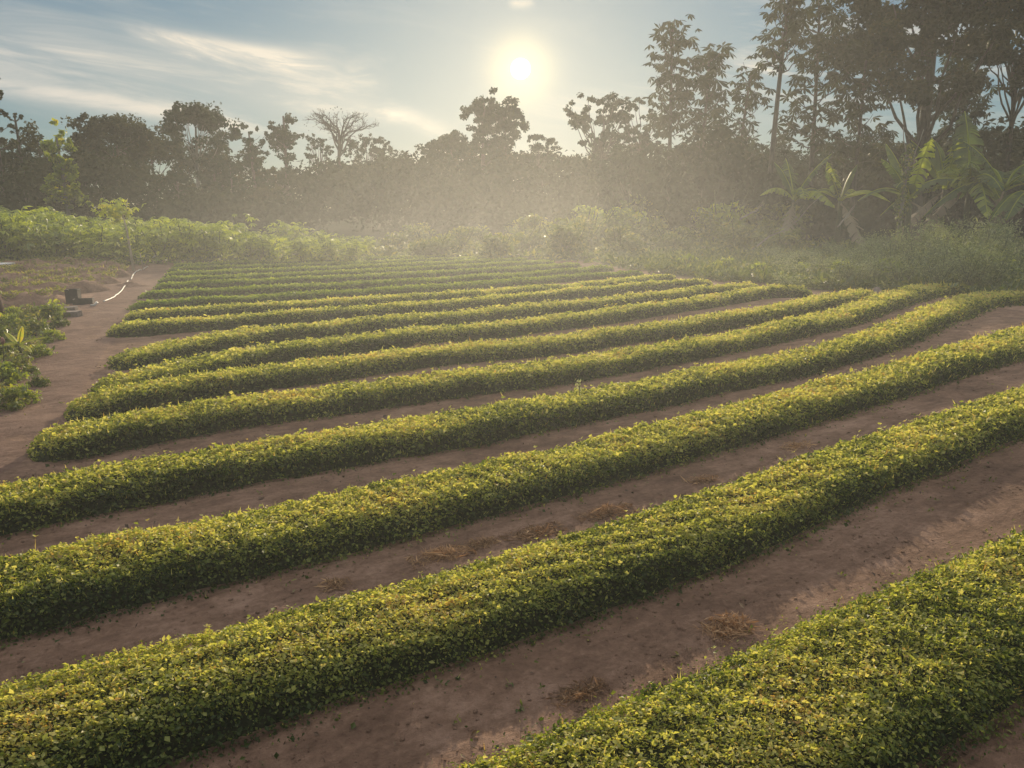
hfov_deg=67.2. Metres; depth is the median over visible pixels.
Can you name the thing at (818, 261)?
feathery weed
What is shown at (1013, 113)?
forked tree
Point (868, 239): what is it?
feathery weed
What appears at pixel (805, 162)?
forest tree
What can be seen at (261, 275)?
crop bed
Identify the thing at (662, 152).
forest tree
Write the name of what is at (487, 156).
forest tree
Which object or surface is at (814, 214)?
tall bush
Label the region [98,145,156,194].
forest tree
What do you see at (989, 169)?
banana plant
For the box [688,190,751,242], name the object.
tall bush
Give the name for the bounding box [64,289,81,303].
container
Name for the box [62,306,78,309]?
slab
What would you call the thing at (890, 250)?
feathery weed
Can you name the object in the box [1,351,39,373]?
weed
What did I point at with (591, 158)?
forest tree
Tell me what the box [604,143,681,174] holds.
forest tree
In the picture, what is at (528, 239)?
shrub
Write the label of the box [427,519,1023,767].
crop bed
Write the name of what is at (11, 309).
weed
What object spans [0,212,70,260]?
cassava bush
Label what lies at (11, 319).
weed
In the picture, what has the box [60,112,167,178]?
forest tree
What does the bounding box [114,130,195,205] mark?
forest tree
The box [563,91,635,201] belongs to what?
forest tree
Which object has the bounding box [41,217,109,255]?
cassava bush
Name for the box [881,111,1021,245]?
banana plant
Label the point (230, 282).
crop bed
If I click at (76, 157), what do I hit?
forest tree
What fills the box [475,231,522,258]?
shrub
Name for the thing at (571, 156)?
forest tree
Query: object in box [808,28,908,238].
leaved tree
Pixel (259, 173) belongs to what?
forest tree
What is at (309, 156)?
forest tree
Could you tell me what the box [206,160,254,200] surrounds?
forest tree
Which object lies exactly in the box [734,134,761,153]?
forest tree
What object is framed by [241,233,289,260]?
cassava bush
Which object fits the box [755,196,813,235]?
tall bush
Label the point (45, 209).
cassava bush
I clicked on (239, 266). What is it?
crop bed
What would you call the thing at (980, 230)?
feathery weed
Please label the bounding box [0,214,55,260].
cassava bush
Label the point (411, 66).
sky
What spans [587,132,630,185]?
forest tree
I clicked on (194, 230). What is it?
cassava bush
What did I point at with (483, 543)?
dried weed heap
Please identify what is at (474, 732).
fallen leaves
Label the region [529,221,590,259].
shrub
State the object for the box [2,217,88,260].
cassava bush
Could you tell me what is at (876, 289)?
stone
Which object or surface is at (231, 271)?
crop bed
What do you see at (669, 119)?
leaved tree
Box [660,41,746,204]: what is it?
leaved tree
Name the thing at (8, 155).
forest tree
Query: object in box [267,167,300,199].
forest tree
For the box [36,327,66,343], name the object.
weed
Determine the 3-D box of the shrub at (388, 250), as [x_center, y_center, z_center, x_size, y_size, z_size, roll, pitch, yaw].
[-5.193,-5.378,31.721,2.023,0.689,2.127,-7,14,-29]
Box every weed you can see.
[0,310,27,329]
[0,327,23,352]
[0,337,4,360]
[0,356,29,385]
[0,381,42,404]
[0,382,30,411]
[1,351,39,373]
[3,303,25,317]
[12,313,49,334]
[19,303,41,319]
[22,340,59,357]
[25,371,50,387]
[35,299,69,318]
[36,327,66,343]
[39,305,63,318]
[48,311,70,328]
[765,270,815,286]
[797,251,847,273]
[821,256,874,288]
[834,250,881,288]
[856,229,879,252]
[864,232,906,260]
[865,229,895,253]
[887,224,927,257]
[901,235,939,266]
[911,222,958,258]
[911,233,956,275]
[913,212,976,251]
[915,212,960,247]
[926,237,984,275]
[936,229,1004,286]
[956,208,1010,254]
[957,236,1022,286]
[980,242,1022,273]
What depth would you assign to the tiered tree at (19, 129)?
62.99 m
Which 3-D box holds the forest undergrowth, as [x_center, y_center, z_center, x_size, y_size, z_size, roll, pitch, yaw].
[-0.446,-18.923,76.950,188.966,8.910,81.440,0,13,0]
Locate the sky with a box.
[0,0,1023,211]
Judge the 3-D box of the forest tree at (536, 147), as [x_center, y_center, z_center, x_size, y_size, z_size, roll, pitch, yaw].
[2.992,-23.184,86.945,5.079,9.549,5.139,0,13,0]
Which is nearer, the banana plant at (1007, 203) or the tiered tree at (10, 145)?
the banana plant at (1007, 203)
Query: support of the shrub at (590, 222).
on the ground at (980, 512)
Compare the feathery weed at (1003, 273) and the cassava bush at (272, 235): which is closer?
the feathery weed at (1003, 273)
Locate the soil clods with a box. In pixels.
[4,337,1023,767]
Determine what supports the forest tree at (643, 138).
on the ground at (980, 512)
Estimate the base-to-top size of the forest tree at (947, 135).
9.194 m
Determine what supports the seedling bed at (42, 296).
on the ground at (980, 512)
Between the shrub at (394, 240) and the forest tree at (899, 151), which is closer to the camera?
the shrub at (394, 240)
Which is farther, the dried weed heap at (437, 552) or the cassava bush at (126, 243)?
the cassava bush at (126, 243)
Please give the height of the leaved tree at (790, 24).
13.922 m
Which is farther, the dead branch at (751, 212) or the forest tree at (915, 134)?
the forest tree at (915, 134)
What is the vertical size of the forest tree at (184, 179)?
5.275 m
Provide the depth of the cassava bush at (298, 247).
27.50 m
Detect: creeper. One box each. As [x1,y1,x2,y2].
[677,253,697,262]
[710,257,732,264]
[750,259,773,270]
[796,261,817,271]
[827,259,857,274]
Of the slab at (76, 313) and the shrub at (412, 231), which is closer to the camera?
the slab at (76, 313)
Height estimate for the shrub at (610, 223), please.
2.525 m
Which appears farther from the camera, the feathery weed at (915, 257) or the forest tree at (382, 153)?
the forest tree at (382, 153)
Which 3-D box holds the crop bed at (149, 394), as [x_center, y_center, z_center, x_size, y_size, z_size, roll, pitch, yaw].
[1.329,-0.790,11.207,13.828,0.587,1.318,-8,15,-33]
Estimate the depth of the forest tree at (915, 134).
68.79 m
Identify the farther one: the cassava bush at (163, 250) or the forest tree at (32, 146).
the forest tree at (32, 146)
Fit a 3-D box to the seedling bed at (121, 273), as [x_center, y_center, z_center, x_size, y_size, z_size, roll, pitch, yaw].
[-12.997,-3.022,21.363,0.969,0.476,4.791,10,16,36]
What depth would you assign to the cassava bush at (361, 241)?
31.15 m
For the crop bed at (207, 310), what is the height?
0.437 m
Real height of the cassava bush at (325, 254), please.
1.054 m
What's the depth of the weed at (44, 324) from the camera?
12.14 m
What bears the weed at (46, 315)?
on the ground at (980, 512)
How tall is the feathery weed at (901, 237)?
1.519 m
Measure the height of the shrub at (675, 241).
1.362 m
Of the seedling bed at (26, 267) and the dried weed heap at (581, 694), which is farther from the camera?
the seedling bed at (26, 267)
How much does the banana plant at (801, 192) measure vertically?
5.076 m
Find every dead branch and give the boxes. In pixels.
[740,200,764,219]
[750,195,821,250]
[837,204,855,226]
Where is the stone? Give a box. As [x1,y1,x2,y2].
[872,287,881,292]
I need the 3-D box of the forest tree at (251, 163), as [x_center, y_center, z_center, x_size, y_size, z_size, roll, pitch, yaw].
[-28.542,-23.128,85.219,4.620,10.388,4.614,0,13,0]
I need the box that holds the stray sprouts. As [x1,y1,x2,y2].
[2,362,996,767]
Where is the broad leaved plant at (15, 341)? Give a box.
[0,326,46,358]
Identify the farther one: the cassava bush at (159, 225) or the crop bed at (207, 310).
the cassava bush at (159, 225)
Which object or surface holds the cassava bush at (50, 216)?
on the ground at (980, 512)
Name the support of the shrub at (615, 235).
on the ground at (980, 512)
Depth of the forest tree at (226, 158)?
90.83 m
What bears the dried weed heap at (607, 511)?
on the ground at (980, 512)
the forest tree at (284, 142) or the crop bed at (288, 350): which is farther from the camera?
the forest tree at (284, 142)
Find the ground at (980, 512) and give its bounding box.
[0,212,1023,767]
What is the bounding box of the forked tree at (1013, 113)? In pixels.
[960,23,1023,195]
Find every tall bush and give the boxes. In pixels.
[503,215,538,236]
[550,208,577,223]
[570,194,607,237]
[602,196,650,245]
[607,189,661,218]
[678,198,711,230]
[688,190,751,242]
[735,204,773,228]
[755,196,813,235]
[778,199,819,238]
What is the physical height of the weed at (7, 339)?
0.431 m
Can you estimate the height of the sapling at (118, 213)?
2.392 m
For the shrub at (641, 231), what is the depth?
34.90 m
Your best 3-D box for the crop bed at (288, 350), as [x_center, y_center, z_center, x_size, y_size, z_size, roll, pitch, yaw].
[0.559,-1.044,12.462,13.528,0.561,1.826,-10,16,-38]
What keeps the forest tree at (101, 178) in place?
on the ground at (980, 512)
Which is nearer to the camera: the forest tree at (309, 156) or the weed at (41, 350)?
the weed at (41, 350)
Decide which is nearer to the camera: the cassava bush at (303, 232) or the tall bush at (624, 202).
the cassava bush at (303, 232)
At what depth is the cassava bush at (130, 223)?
31.57 m
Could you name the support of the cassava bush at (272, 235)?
on the ground at (980, 512)
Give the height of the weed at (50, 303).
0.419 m
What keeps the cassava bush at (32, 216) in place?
on the ground at (980, 512)
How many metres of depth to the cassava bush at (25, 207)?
32.12 m
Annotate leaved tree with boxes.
[641,14,704,206]
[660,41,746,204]
[711,55,775,211]
[749,0,819,209]
[768,0,866,240]
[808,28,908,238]
[929,53,1000,229]
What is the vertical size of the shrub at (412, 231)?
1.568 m
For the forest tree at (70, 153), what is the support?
on the ground at (980, 512)
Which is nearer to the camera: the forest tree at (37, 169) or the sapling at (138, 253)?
the sapling at (138, 253)
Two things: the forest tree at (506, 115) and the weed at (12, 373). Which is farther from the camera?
the forest tree at (506, 115)
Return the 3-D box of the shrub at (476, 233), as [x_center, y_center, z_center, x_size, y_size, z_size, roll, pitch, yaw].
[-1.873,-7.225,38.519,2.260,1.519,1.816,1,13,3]
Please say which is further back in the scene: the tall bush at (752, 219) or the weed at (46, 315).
the tall bush at (752, 219)
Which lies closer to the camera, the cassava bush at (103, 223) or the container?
the container
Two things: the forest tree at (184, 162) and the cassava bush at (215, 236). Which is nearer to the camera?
the cassava bush at (215, 236)
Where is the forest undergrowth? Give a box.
[0,116,1023,244]
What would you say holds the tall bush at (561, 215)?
on the ground at (980, 512)
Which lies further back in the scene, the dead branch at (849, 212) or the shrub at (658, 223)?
the shrub at (658, 223)
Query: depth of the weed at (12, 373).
8.69 m
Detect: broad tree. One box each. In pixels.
[808,0,1023,240]
[1000,75,1023,97]
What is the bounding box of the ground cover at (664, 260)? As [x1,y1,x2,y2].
[0,233,1023,377]
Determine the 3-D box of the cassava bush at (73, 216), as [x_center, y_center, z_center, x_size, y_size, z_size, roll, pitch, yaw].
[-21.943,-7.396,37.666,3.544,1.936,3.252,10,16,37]
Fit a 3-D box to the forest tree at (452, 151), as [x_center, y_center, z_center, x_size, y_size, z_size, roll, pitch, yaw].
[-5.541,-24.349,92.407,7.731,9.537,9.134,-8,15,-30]
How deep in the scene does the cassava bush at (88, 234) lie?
27.45 m
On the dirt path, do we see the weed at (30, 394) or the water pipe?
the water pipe
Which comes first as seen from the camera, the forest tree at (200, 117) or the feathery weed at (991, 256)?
the feathery weed at (991, 256)
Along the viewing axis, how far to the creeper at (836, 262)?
18.69 m
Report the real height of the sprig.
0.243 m
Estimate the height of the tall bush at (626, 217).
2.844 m
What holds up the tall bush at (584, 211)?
on the ground at (980, 512)
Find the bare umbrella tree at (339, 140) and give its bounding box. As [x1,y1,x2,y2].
[303,106,378,216]
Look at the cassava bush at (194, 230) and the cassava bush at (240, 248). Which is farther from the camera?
the cassava bush at (194, 230)
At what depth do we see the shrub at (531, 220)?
37.91 m
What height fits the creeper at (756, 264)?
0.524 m
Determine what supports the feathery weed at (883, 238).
on the ground at (980, 512)
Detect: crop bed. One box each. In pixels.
[0,288,1023,544]
[0,322,1023,661]
[0,383,1023,767]
[26,280,967,466]
[63,287,876,421]
[87,283,812,395]
[100,280,758,370]
[105,278,712,337]
[122,273,677,321]
[125,270,643,310]
[137,264,614,299]
[152,262,581,289]
[157,259,554,283]
[162,257,528,277]
[166,255,488,271]
[171,254,448,267]
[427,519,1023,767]
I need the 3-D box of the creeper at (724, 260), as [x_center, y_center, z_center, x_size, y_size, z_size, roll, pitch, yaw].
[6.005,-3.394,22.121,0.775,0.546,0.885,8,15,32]
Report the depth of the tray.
15.94 m
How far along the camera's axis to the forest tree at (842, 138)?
61.59 m
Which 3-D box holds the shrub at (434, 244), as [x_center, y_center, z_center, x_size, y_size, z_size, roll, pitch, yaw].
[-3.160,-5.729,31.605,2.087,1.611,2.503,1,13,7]
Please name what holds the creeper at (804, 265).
on the ground at (980, 512)
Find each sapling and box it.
[90,198,145,270]
[127,248,150,267]
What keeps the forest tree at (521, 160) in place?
on the ground at (980, 512)
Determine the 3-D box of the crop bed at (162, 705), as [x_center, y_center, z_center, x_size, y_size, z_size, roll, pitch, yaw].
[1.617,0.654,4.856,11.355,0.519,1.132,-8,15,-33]
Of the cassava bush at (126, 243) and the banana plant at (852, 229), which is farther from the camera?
the banana plant at (852, 229)
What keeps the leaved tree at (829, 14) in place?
on the ground at (980, 512)
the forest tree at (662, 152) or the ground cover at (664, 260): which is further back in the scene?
the forest tree at (662, 152)
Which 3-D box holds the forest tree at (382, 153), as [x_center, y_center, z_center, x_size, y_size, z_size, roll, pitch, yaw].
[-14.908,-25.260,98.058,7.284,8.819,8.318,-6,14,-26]
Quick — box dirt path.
[0,261,173,473]
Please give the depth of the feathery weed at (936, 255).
19.07 m
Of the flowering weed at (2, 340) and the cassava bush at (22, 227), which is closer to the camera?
the flowering weed at (2, 340)
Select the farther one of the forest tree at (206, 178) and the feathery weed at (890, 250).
the forest tree at (206, 178)
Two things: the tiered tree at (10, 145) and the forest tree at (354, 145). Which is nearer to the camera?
the tiered tree at (10, 145)
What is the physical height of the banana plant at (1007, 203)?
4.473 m
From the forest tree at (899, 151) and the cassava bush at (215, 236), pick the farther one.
the forest tree at (899, 151)
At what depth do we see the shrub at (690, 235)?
33.25 m
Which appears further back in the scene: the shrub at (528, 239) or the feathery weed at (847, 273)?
the shrub at (528, 239)
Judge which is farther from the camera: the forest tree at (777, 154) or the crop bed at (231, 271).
the forest tree at (777, 154)
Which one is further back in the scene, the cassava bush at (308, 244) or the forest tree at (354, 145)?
the forest tree at (354, 145)
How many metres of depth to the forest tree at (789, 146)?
66.28 m
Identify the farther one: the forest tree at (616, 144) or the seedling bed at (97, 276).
the forest tree at (616, 144)
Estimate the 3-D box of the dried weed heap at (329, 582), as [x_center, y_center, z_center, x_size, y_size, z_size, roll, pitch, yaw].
[-0.914,1.036,3.992,0.243,0.101,0.167,-7,15,-30]
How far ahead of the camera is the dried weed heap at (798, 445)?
6.22 m
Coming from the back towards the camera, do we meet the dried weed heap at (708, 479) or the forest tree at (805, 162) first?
the forest tree at (805, 162)
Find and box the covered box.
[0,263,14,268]
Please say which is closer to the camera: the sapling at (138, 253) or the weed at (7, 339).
the weed at (7, 339)
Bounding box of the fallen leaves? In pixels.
[2,306,1023,767]
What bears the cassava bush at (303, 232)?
on the ground at (980, 512)
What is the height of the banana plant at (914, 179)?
4.771 m
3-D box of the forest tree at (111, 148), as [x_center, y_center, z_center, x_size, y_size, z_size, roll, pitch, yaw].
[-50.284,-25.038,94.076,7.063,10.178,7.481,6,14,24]
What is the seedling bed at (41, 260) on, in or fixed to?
on the ground at (980, 512)
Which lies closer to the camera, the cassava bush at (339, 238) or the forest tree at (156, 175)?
the cassava bush at (339, 238)
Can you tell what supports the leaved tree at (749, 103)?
on the ground at (980, 512)
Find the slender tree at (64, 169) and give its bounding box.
[39,117,93,218]
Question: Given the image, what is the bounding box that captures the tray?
[72,298,94,304]
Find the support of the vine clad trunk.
on the ground at (980, 512)
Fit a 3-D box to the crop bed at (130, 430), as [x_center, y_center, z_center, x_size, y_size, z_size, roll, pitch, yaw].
[2.991,-0.764,10.976,17.002,0.639,1.798,-10,16,-38]
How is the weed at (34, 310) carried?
on the ground at (980, 512)
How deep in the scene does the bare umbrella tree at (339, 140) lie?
87.58 m
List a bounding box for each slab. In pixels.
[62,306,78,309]
[63,310,82,316]
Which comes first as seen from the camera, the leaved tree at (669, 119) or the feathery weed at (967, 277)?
the feathery weed at (967, 277)
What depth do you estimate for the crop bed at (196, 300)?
17.65 m
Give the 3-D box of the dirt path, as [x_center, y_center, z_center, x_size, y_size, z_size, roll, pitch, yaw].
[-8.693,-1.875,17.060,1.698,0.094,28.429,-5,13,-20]
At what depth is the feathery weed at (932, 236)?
24.14 m
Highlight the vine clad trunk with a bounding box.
[890,127,923,250]
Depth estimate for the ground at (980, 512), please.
4.26 m
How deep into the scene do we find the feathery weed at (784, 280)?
16.35 m
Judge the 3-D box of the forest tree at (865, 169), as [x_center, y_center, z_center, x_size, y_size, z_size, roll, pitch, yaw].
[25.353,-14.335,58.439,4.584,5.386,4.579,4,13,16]
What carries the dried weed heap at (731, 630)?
on the ground at (980, 512)
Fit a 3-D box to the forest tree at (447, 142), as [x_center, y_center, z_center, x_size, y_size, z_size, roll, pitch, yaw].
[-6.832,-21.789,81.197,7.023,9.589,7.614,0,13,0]
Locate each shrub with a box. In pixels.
[365,244,412,256]
[372,231,414,252]
[397,222,435,246]
[407,224,458,256]
[443,225,480,254]
[461,224,491,249]
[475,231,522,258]
[495,220,545,253]
[511,213,559,248]
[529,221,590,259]
[539,213,604,250]
[563,202,623,245]
[594,225,645,256]
[619,225,658,249]
[629,214,672,239]
[647,226,696,251]
[658,226,700,249]
[694,208,735,245]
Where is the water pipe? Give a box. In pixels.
[103,280,127,301]
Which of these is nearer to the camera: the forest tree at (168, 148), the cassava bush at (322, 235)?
the cassava bush at (322, 235)
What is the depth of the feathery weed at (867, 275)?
17.16 m
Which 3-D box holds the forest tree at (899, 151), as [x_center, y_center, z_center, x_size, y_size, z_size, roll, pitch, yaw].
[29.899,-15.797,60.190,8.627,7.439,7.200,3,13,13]
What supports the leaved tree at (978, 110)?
on the ground at (980, 512)
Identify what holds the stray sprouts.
on the ground at (980, 512)
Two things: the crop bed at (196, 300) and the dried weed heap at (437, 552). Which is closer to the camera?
the dried weed heap at (437, 552)
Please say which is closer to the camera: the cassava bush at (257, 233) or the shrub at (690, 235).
the shrub at (690, 235)
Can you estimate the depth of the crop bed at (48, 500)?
6.27 m
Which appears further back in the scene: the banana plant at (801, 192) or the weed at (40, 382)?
the banana plant at (801, 192)
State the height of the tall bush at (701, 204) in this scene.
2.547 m
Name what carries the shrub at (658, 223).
on the ground at (980, 512)
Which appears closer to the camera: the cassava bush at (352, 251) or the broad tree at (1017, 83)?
the cassava bush at (352, 251)
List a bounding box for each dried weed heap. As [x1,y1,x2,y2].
[313,575,355,595]
[405,542,476,569]
[461,535,500,550]
[498,520,569,543]
[546,674,610,710]
[570,501,637,522]
[681,474,722,486]
[688,609,762,645]
[781,439,816,451]
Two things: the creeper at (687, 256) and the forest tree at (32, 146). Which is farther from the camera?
the forest tree at (32, 146)
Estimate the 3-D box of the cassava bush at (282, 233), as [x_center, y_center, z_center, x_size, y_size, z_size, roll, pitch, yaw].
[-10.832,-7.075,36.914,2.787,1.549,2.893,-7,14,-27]
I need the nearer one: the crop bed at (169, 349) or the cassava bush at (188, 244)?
the crop bed at (169, 349)
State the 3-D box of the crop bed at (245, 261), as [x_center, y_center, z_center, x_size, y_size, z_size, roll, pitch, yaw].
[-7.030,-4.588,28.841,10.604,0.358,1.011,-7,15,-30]
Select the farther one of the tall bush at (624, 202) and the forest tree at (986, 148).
the forest tree at (986, 148)
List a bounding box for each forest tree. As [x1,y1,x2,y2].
[0,144,30,191]
[10,119,66,207]
[16,155,94,210]
[31,148,124,213]
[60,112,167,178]
[62,140,98,197]
[73,138,125,213]
[96,154,153,219]
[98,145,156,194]
[102,164,172,204]
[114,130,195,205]
[154,100,248,192]
[161,169,196,198]
[166,145,249,193]
[189,130,247,199]
[194,152,237,199]
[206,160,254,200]
[229,125,274,202]
[234,142,281,213]
[264,112,311,205]
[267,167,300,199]
[304,133,336,189]
[342,133,392,215]
[343,157,386,219]
[374,149,416,215]
[414,129,475,169]
[438,140,501,168]
[459,87,505,169]
[480,137,514,211]
[481,96,529,164]
[485,147,551,191]
[518,134,560,193]
[547,148,594,191]
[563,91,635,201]
[581,143,595,183]
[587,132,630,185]
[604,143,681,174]
[613,97,665,156]
[661,144,719,189]
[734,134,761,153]
[744,141,796,171]
[761,132,802,166]
[777,149,852,198]
[809,134,855,196]
[823,158,872,205]
[842,136,944,202]
[898,129,951,166]
[938,121,974,211]
[974,129,1013,216]
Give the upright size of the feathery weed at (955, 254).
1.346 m
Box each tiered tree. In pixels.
[0,78,20,206]
[7,112,31,200]
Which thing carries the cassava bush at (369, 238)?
on the ground at (980, 512)
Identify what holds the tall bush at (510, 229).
on the ground at (980, 512)
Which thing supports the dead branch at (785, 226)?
on the ground at (980, 512)
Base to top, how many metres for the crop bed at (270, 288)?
0.372 m
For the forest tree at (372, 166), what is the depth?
89.68 m
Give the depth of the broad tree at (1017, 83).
38.04 m
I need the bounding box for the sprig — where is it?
[575,379,581,395]
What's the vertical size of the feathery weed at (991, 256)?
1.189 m
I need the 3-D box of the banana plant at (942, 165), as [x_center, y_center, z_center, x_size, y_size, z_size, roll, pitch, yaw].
[18.930,-8.279,34.494,4.237,5.538,3.556,0,13,0]
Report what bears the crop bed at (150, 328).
on the ground at (980, 512)
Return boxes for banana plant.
[760,154,834,247]
[818,162,889,247]
[858,138,956,245]
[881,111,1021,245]
[892,137,995,242]
[922,141,1023,240]
[983,161,1023,240]
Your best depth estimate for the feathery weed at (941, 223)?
27.98 m
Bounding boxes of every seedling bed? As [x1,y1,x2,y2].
[0,255,124,266]
[0,259,128,273]
[0,263,131,281]
[0,269,122,286]
[0,275,111,294]
[0,285,65,309]
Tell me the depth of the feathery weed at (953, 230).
26.96 m
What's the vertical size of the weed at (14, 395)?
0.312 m
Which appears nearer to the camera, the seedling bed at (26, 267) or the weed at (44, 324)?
the weed at (44, 324)
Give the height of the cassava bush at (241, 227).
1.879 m
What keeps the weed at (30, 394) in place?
on the ground at (980, 512)
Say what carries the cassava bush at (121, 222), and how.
on the ground at (980, 512)
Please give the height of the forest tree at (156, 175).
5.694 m
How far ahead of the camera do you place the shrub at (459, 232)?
34.17 m
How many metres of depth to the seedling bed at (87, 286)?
18.06 m
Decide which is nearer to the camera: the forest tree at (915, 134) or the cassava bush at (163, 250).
the cassava bush at (163, 250)
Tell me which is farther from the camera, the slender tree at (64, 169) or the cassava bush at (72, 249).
the slender tree at (64, 169)
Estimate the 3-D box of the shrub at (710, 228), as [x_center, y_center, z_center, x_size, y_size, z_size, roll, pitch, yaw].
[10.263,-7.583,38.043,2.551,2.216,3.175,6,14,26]
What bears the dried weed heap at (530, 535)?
on the ground at (980, 512)
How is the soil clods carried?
on the ground at (980, 512)
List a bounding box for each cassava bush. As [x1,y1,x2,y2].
[0,206,53,252]
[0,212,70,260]
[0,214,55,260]
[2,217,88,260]
[12,209,68,257]
[14,206,89,220]
[28,211,106,250]
[33,213,86,225]
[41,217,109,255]
[48,224,109,257]
[58,223,142,263]
[76,217,122,255]
[79,221,152,264]
[84,215,135,232]
[111,223,190,263]
[112,217,158,257]
[124,216,191,256]
[149,218,240,262]
[173,221,219,253]
[176,221,250,261]
[208,214,264,253]
[213,232,272,261]
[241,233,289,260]
[246,230,265,240]
[260,220,307,241]
[262,229,292,256]
[273,235,323,262]
[286,226,326,240]
[290,235,323,257]
[305,229,341,255]
[307,237,345,260]
[332,239,374,260]
[335,234,354,251]
[340,236,376,256]
[356,235,375,246]
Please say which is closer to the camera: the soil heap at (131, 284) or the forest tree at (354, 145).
the soil heap at (131, 284)
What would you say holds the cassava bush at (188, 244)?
on the ground at (980, 512)
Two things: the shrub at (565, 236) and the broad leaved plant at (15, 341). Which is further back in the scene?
the shrub at (565, 236)
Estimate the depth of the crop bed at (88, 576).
4.72 m
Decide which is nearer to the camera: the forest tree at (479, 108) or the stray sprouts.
the stray sprouts
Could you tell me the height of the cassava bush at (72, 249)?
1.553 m
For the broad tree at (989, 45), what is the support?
on the ground at (980, 512)
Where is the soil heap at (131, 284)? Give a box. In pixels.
[115,281,147,286]

